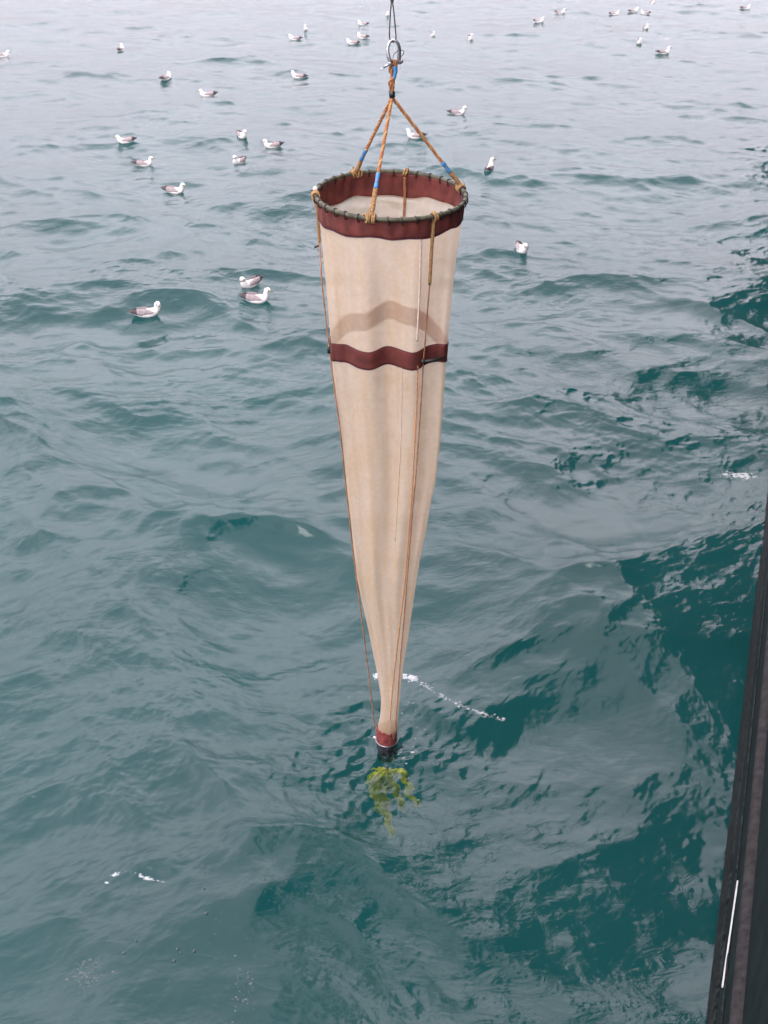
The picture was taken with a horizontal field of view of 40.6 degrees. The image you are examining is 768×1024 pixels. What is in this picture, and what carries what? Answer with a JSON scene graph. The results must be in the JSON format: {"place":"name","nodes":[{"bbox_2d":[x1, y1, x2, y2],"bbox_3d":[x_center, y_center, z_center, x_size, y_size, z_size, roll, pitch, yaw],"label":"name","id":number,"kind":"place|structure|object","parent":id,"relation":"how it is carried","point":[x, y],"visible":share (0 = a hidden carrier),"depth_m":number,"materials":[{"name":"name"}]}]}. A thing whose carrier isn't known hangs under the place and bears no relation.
{"place":"outdoors","nodes":[
{"label":"outdoors","id":0,"kind":"place"},
{"bbox_2d":[0,0,767,1023],"bbox_3d":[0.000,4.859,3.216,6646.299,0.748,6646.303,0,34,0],"label":"water","id":1,"kind":"structure","parent":0,"point":[326,26],"depth_m":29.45,"materials":[{"name":"liquid"}]},
{"bbox_2d":[0,50,10,57],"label":"seabird","id":2,"kind":"object","parent":1,"relation":"on","point":[4,55],"visible":1,"depth_m":31.03,"materials":[{"name":"white"}]},
{"bbox_2d":[65,953,117,989],"bbox_3d":[-1.779,2.757,6.210,0.366,0.072,0.194,20,39,28],"label":"froth","id":3,"kind":"object","parent":1,"relation":"on","point":[87,975],"visible":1,"depth_m":6.21,"materials":[{"name":"grey liquid"}]},
{"bbox_2d":[117,43,123,50],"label":"seabird","id":4,"kind":"object","parent":1,"relation":"on","point":[121,48],"visible":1,"depth_m":32.19,"materials":[{"name":"white"}]},
{"bbox_2d":[114,135,136,143],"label":"seabird","id":5,"kind":"object","parent":1,"relation":"on","point":[127,140],"visible":1,"depth_m":22.76,"materials":[{"name":"white"}]},
{"bbox_2d":[105,871,162,883],"bbox_3d":[-1.612,2.378,6.761,0.407,0.051,0.088,2,34,3],"label":"foam","id":6,"kind":"object","parent":1,"relation":"on","point":[141,876],"visible":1,"depth_m":6.75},
{"bbox_2d":[131,156,154,167],"bbox_3d":[-4.967,-7.229,21.444,0.498,0.233,0.166,-2,34,-5],"label":"seabird","id":7,"kind":"object","parent":1,"relation":"on","point":[143,163],"visible":1,"depth_m":21.41,"materials":[{"name":"white"}]},
{"bbox_2d":[128,301,161,317],"bbox_3d":[-3.417,-2.891,14.862,0.474,0.241,0.175,-7,34,-10],"label":"seabird","id":8,"kind":"object","parent":1,"relation":"on","point":[146,312],"visible":1,"depth_m":14.83,"materials":[{"name":"white"}]},
{"bbox_2d":[159,71,170,80],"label":"seabird","id":9,"kind":"object","parent":1,"relation":"on","point":[167,77],"visible":1,"depth_m":28.39,"materials":[{"name":"white"}]},
{"bbox_2d":[160,182,186,194],"bbox_3d":[-4.043,-6.235,20.012,0.534,0.250,0.178,6,34,6],"label":"seabird","id":10,"kind":"object","parent":1,"relation":"on","point":[173,190],"visible":1,"depth_m":19.97,"materials":[{"name":"white"}]},
{"bbox_2d":[88,852,278,1019],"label":"bubbles","id":11,"kind":"object","parent":1,"relation":"on","point":[177,948],"visible":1,"depth_m":6.33},
{"bbox_2d":[197,89,217,97],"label":"seabird","id":12,"kind":"object","parent":1,"relation":"on","point":[209,93],"visible":0.98,"depth_m":26.79,"materials":[{"name":"white"}]},
{"bbox_2d":[233,155,245,165],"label":"seabird","id":13,"kind":"object","parent":1,"relation":"on","point":[238,161],"visible":1,"depth_m":21.45,"materials":[{"name":"white"}]},
{"bbox_2d":[236,130,246,139],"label":"seabird","id":14,"kind":"object","parent":1,"relation":"on","point":[242,135],"visible":1,"depth_m":22.93,"materials":[{"name":"white"}]},
{"bbox_2d":[228,935,259,1023],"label":"froth","id":15,"kind":"object","parent":1,"relation":"on","point":[245,999],"visible":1,"depth_m":6.09,"materials":[{"name":"grey liquid"}]},
{"bbox_2d":[239,275,263,289],"bbox_3d":[-2.009,-3.491,15.667,0.171,0.241,0.511,25,43,32],"label":"seabird","id":16,"kind":"object","parent":1,"relation":"on","point":[251,282],"visible":1,"depth_m":15.62,"materials":[{"name":"white"}]},
{"bbox_2d":[238,287,273,303],"bbox_3d":[-1.861,-3.156,15.117,0.520,0.264,0.173,5,34,3],"label":"seabird","id":17,"kind":"object","parent":1,"relation":"on","point":[253,297],"visible":1,"depth_m":15.08,"materials":[{"name":"white"}]},
{"bbox_2d":[261,139,283,148],"bbox_3d":[-2.416,-7.999,22.555,0.504,0.236,0.168,-11,35,-11],"label":"seabird","id":18,"kind":"object","parent":1,"relation":"on","point":[274,145],"visible":1,"depth_m":22.52,"materials":[{"name":"white"}]},
{"bbox_2d":[287,34,302,40],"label":"seabird","id":19,"kind":"object","parent":1,"relation":"on","point":[294,38],"visible":1,"depth_m":33.75,"materials":[{"name":"white"}]},
{"bbox_2d":[290,70,307,78],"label":"seabird","id":20,"kind":"object","parent":1,"relation":"on","point":[299,76],"visible":1,"depth_m":28.74,"materials":[{"name":"white"}]},
{"bbox_2d":[345,38,360,45],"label":"seabird","id":21,"kind":"object","parent":1,"relation":"on","point":[354,42],"visible":1,"depth_m":32.85,"materials":[{"name":"white"}]},
{"bbox_2d":[356,32,369,39],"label":"seabird","id":22,"kind":"object","parent":1,"relation":"on","point":[363,36],"visible":1,"depth_m":33.52,"materials":[{"name":"white"}]},
{"bbox_2d":[357,20,368,25],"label":"seabird","id":23,"kind":"object","parent":1,"relation":"on","point":[362,23],"visible":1,"depth_m":35.93,"materials":[{"name":"white"}]},
{"bbox_2d":[349,697,425,765],"bbox_3d":[0.020,1.703,8.119,0.615,0.066,0.960,0,34,0],"label":"foam","id":24,"kind":"object","parent":1,"relation":"on","point":[413,746],"visible":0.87,"depth_m":7.91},
{"bbox_2d":[402,673,417,681],"bbox_3d":[0.206,1.389,8.710,0.169,0.033,0.123,17,37,24],"label":"foam","id":25,"kind":"object","parent":1,"relation":"on","point":[411,678],"visible":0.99,"depth_m":8.71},
{"bbox_2d":[404,129,426,139],"bbox_3d":[0.707,-8.416,23.130,0.523,0.245,0.174,2,34,5],"label":"seabird","id":26,"kind":"object","parent":1,"relation":"on","point":[414,136],"visible":0.83,"depth_m":23.09,"materials":[{"name":"white"}]},
{"bbox_2d":[407,678,504,720],"bbox_3d":[0.546,1.529,8.460,0.912,0.100,0.177,19,38,27],"label":"foam","id":27,"kind":"object","parent":1,"relation":"on","point":[485,714],"visible":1,"depth_m":8.34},
{"bbox_2d":[447,106,467,115],"bbox_3d":[1.759,-9.611,24.888,0.507,0.243,0.173,3,34,7],"label":"seabird","id":28,"kind":"object","parent":1,"relation":"on","point":[454,112],"visible":1,"depth_m":24.84,"materials":[{"name":"white"}]},
{"bbox_2d":[467,34,472,40],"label":"seabird","id":29,"kind":"object","parent":1,"relation":"on","point":[470,37],"visible":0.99,"depth_m":33.52,"materials":[{"name":"white"}]},
{"bbox_2d":[485,157,495,171],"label":"seabird","id":30,"kind":"object","parent":1,"relation":"on","point":[489,167],"visible":1,"depth_m":20.72,"materials":[{"name":"white"}]},
{"bbox_2d":[515,240,528,254],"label":"seabird","id":31,"kind":"object","parent":1,"relation":"on","point":[521,248],"visible":1,"depth_m":16.72,"materials":[{"name":"white"}]},
{"bbox_2d":[533,17,543,22],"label":"seabird","id":32,"kind":"object","parent":1,"relation":"on","point":[539,20],"visible":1,"depth_m":36.53,"materials":[{"name":"white"}]},
{"bbox_2d":[554,8,565,13],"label":"seabird","id":33,"kind":"object","parent":1,"relation":"on","point":[560,11],"visible":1,"depth_m":38.41,"materials":[{"name":"white"}]},
{"bbox_2d":[608,10,619,15],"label":"seabird","id":34,"kind":"object","parent":1,"relation":"on","point":[614,13],"visible":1,"depth_m":37.82,"materials":[{"name":"white"}]},
{"bbox_2d":[628,7,638,12],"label":"seabird","id":35,"kind":"object","parent":1,"relation":"on","point":[633,10],"visible":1,"depth_m":38.50,"materials":[{"name":"white"}]},
{"bbox_2d":[637,38,641,44],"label":"seabird","id":36,"kind":"object","parent":1,"relation":"on","point":[639,41],"visible":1,"depth_m":33.29,"materials":[{"name":"white"}]},
{"bbox_2d":[641,10,650,14],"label":"seabird","id":37,"kind":"object","parent":1,"relation":"on","point":[645,13],"visible":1,"depth_m":37.98,"materials":[{"name":"white"}]},
{"bbox_2d":[656,46,671,54],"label":"seabird","id":38,"kind":"object","parent":1,"relation":"on","point":[663,52],"visible":1,"depth_m":31.74,"materials":[{"name":"white"}]},
{"bbox_2d":[706,491,767,1023],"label":"ship","id":39,"kind":"object","parent":1,"relation":"on","point":[738,991],"visible":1,"depth_m":5.92,"materials":[{"name":"paint"}]},
{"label":"crane","id":40,"kind":"object","parent":39,"relation":"on","visible":0},
{"bbox_2d":[389,0,396,42],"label":"lifting wire","id":41,"kind":"object","parent":40,"relation":"hanging from","point":[391,4],"visible":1,"depth_m":5.11,"materials":[{"name":"metal"}]},
{"bbox_2d":[380,38,403,69],"bbox_3d":[0.041,-2.292,5.199,0.120,0.145,0.047,0,34,0],"label":"shackle","id":42,"kind":"object","parent":41,"relation":"hanging from","point":[399,59],"visible":1,"depth_m":5.19,"materials":[{"name":"metal"}]},
{"bbox_2d":[349,59,465,223],"bbox_3d":[0.126,-1.966,5.393,0.648,0.712,0.806,0,34,0],"label":"rope bridle","id":43,"kind":"object","parent":42,"relation":"hanging from","point":[393,71],"visible":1,"depth_m":5.32,"materials":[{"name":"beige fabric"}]},
{"bbox_2d":[311,168,467,770],"bbox_3d":[0.032,0.142,6.810,0.846,4.533,0.839,0,34,0],"label":"plankton net","id":44,"kind":"object","parent":43,"relation":"hanging from","point":[389,276],"visible":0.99,"depth_m":5.94,"materials":[{"name":"beige fabric"}]},
{"bbox_2d":[366,767,421,837],"bbox_3d":[0.079,2.328,8.252,0.444,0.937,0.167,0,34,0],"label":"seaweed","id":45,"kind":"object","parent":44,"relation":"hanging from","point":[378,784],"visible":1,"depth_m":8.13,"materials":[{"name":"green plant"}]},
{"bbox_2d":[723,471,755,480],"bbox_3d":[3.808,-0.389,11.156,0.393,0.033,0.190,0,34,0],"label":"foam","id":46,"kind":"object","parent":1,"relation":"on","point":[745,475],"visible":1,"depth_m":11.17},
{"bbox_2d":[741,5,750,9],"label":"seabird","id":47,"kind":"object","parent":1,"relation":"on","point":[745,7],"visible":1,"depth_m":38.99,"materials":[{"name":"white"}]}
]}

